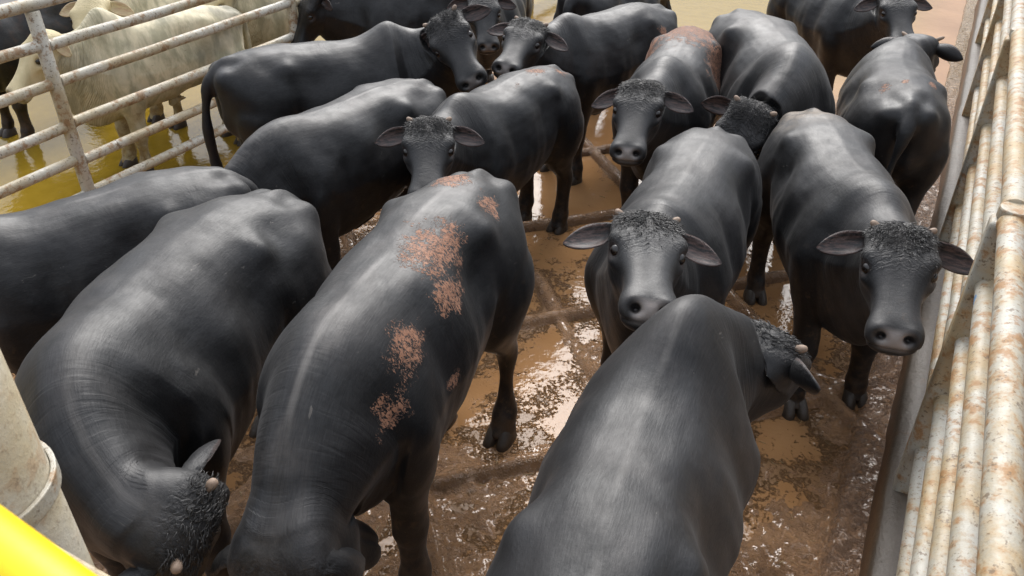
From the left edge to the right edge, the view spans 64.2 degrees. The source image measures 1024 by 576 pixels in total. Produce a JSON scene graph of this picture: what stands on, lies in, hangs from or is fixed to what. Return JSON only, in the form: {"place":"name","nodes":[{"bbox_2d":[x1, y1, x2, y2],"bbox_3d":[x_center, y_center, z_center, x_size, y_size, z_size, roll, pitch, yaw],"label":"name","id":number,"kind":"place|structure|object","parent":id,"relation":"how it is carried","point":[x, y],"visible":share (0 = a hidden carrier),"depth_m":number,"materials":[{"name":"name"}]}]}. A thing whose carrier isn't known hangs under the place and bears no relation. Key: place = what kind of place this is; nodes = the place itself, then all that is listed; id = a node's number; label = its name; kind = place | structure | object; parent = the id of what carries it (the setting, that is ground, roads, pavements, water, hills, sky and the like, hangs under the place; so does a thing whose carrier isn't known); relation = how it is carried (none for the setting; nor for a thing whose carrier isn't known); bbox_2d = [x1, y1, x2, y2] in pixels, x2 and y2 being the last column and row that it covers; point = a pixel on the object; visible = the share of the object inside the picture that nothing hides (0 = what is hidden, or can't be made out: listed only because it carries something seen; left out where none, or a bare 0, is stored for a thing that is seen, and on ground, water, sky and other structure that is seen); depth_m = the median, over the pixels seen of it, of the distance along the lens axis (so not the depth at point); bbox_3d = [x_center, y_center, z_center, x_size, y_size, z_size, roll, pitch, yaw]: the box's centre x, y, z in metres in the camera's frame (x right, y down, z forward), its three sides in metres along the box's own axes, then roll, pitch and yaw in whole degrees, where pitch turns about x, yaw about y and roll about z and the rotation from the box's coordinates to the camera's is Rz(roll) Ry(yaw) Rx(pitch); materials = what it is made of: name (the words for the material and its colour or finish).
{"place":"outdoors","nodes":[
{"label":"outdoors","id":0,"kind":"place"},
{"bbox_2d":[0,505,97,575],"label":"handrail","id":1,"kind":"object","parent":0,"point":[26,549],"visible":1,"depth_m":0.72,"materials":[{"name":"yellow paint"}]},
{"bbox_2d":[0,0,966,575],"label":"water","id":2,"kind":"structure","parent":0,"point":[544,380],"depth_m":5.96,"materials":[{"name":"brown liquid"}]},
{"bbox_2d":[0,0,76,138],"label":"bull","id":3,"kind":"object","parent":2,"relation":"on","point":[14,31],"visible":0.21,"depth_m":8.15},
{"bbox_2d":[59,0,186,129],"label":"bull","id":4,"kind":"object","parent":2,"relation":"on","point":[77,11],"visible":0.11,"depth_m":7.80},
{"bbox_2d":[6,5,251,170],"bbox_3d":[-3.416,-1.874,7.637,2.288,1.542,0.743,-28,43,-36],"label":"bull","id":5,"kind":"object","parent":2,"relation":"on","point":[91,92],"visible":0.55,"depth_m":7.34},
{"bbox_2d":[0,166,258,374],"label":"bull","id":6,"kind":"object","parent":2,"relation":"on","point":[57,257],"visible":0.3,"depth_m":4.15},
{"bbox_2d":[204,0,297,49],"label":"bull","id":7,"kind":"object","parent":2,"relation":"on","point":[267,28],"visible":0.16,"depth_m":8.57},
{"bbox_2d":[224,78,445,269],"bbox_3d":[-1.208,-0.589,5.750,0.748,1.488,2.186,25,41,32],"label":"bull","id":8,"kind":"object","parent":2,"relation":"on","point":[337,167],"visible":0.45,"depth_m":5.29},
{"bbox_2d":[201,4,491,167],"bbox_3d":[-1.303,-1.403,6.745,2.324,1.738,1.038,-7,34,-10],"label":"bull","id":9,"kind":"object","parent":2,"relation":"on","point":[251,90],"visible":0.71,"depth_m":6.27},
{"bbox_2d":[210,169,534,575],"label":"bull","id":10,"kind":"object","parent":2,"relation":"on","point":[409,313],"visible":1,"depth_m":3.16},
{"bbox_2d":[291,0,459,42],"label":"bull","id":11,"kind":"object","parent":2,"relation":"on","point":[331,20],"visible":0.26,"depth_m":8.37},
{"bbox_2d":[375,64,583,234],"bbox_3d":[-0.203,-0.797,6.042,0.800,1.502,2.354,18,38,25],"label":"bull","id":12,"kind":"object","parent":2,"relation":"on","point":[518,129],"visible":0.87,"depth_m":5.72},
{"bbox_2d":[447,0,532,82],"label":"bull","id":13,"kind":"object","parent":2,"relation":"on","point":[489,49],"visible":0.41,"depth_m":8.00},
{"bbox_2d":[487,2,677,185],"bbox_3d":[0.648,-1.824,7.528,2.453,1.578,0.743,-26,42,-34],"label":"bull","id":14,"kind":"object","parent":2,"relation":"on","point":[596,55],"visible":0.69,"depth_m":7.08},
{"bbox_2d":[553,0,671,114],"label":"bull","id":15,"kind":"object","parent":2,"relation":"on","point":[581,7],"visible":0.11,"depth_m":8.40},
{"bbox_2d":[486,294,820,575],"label":"bull","id":16,"kind":"object","parent":2,"relation":"on","point":[650,464],"visible":1,"depth_m":2.68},
{"bbox_2d":[591,26,721,206],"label":"bull","id":17,"kind":"object","parent":2,"relation":"on","point":[664,91],"visible":0.86,"depth_m":5.91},
{"bbox_2d":[563,126,761,364],"bbox_3d":[0.859,0.020,4.649,0.791,1.672,2.497,14,36,20],"label":"bull","id":18,"kind":"object","parent":2,"relation":"on","point":[686,220],"visible":0.86,"depth_m":4.13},
{"bbox_2d":[701,8,835,244],"bbox_3d":[1.972,-1.254,6.601,1.036,1.657,2.423,5,34,8],"label":"bull","id":19,"kind":"object","parent":2,"relation":"on","point":[772,72],"visible":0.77,"depth_m":5.85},
{"bbox_2d":[766,0,932,91],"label":"bull","id":20,"kind":"object","parent":2,"relation":"on","point":[840,37],"visible":0.48,"depth_m":8.13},
{"bbox_2d":[743,108,973,420],"bbox_3d":[1.940,-0.053,4.884,0.760,1.541,2.537,2,33,3],"label":"bull","id":21,"kind":"object","parent":2,"relation":"on","point":[865,258],"visible":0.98,"depth_m":4.47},
{"bbox_2d":[836,32,962,215],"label":"bull","id":22,"kind":"object","parent":2,"relation":"on","point":[892,98],"visible":0.72,"depth_m":5.69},
{"bbox_2d":[87,0,977,575],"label":"ground","id":23,"kind":"structure","parent":0,"point":[835,528],"depth_m":4.49,"materials":[{"name":"brown soil"}]},
{"bbox_2d":[0,349,94,566],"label":"gate post","id":24,"kind":"object","parent":23,"relation":"on","point":[32,494],"visible":0.76,"depth_m":1.70,"materials":[{"name":"grey metal"}]},
{"bbox_2d":[58,546,109,575],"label":"gate rail","id":25,"kind":"object","parent":24,"relation":"attached to","point":[96,571],"depth_m":1.62,"materials":[{"name":"white metal"}]},
{"bbox_2d":[14,189,331,575],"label":"bull","id":26,"kind":"object","parent":23,"relation":"on","point":[136,380],"visible":0.77,"depth_m":3.13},
{"bbox_2d":[0,0,533,198],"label":"pipe fence","id":27,"kind":"object","parent":23,"relation":"on","point":[42,45],"visible":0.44,"depth_m":6.62,"materials":[{"name":"metal"}]},
{"bbox_2d":[239,180,829,570],"bbox_3d":[0.144,0.342,5.564,4.092,0.086,5.995,16,37,23],"label":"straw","id":28,"kind":"object","parent":23,"relation":"on","point":[565,422],"visible":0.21,"depth_m":4.64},
{"bbox_2d":[859,0,987,575],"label":"kerb wall","id":29,"kind":"structure","parent":23,"relation":"on","point":[882,546],"depth_m":4.69,"materials":[{"name":"concrete"}]},
{"bbox_2d":[893,0,1023,575],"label":"pipe fence","id":30,"kind":"object","parent":23,"relation":"on","point":[959,478],"visible":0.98,"depth_m":3.18,"materials":[{"name":"metal"}]}
]}

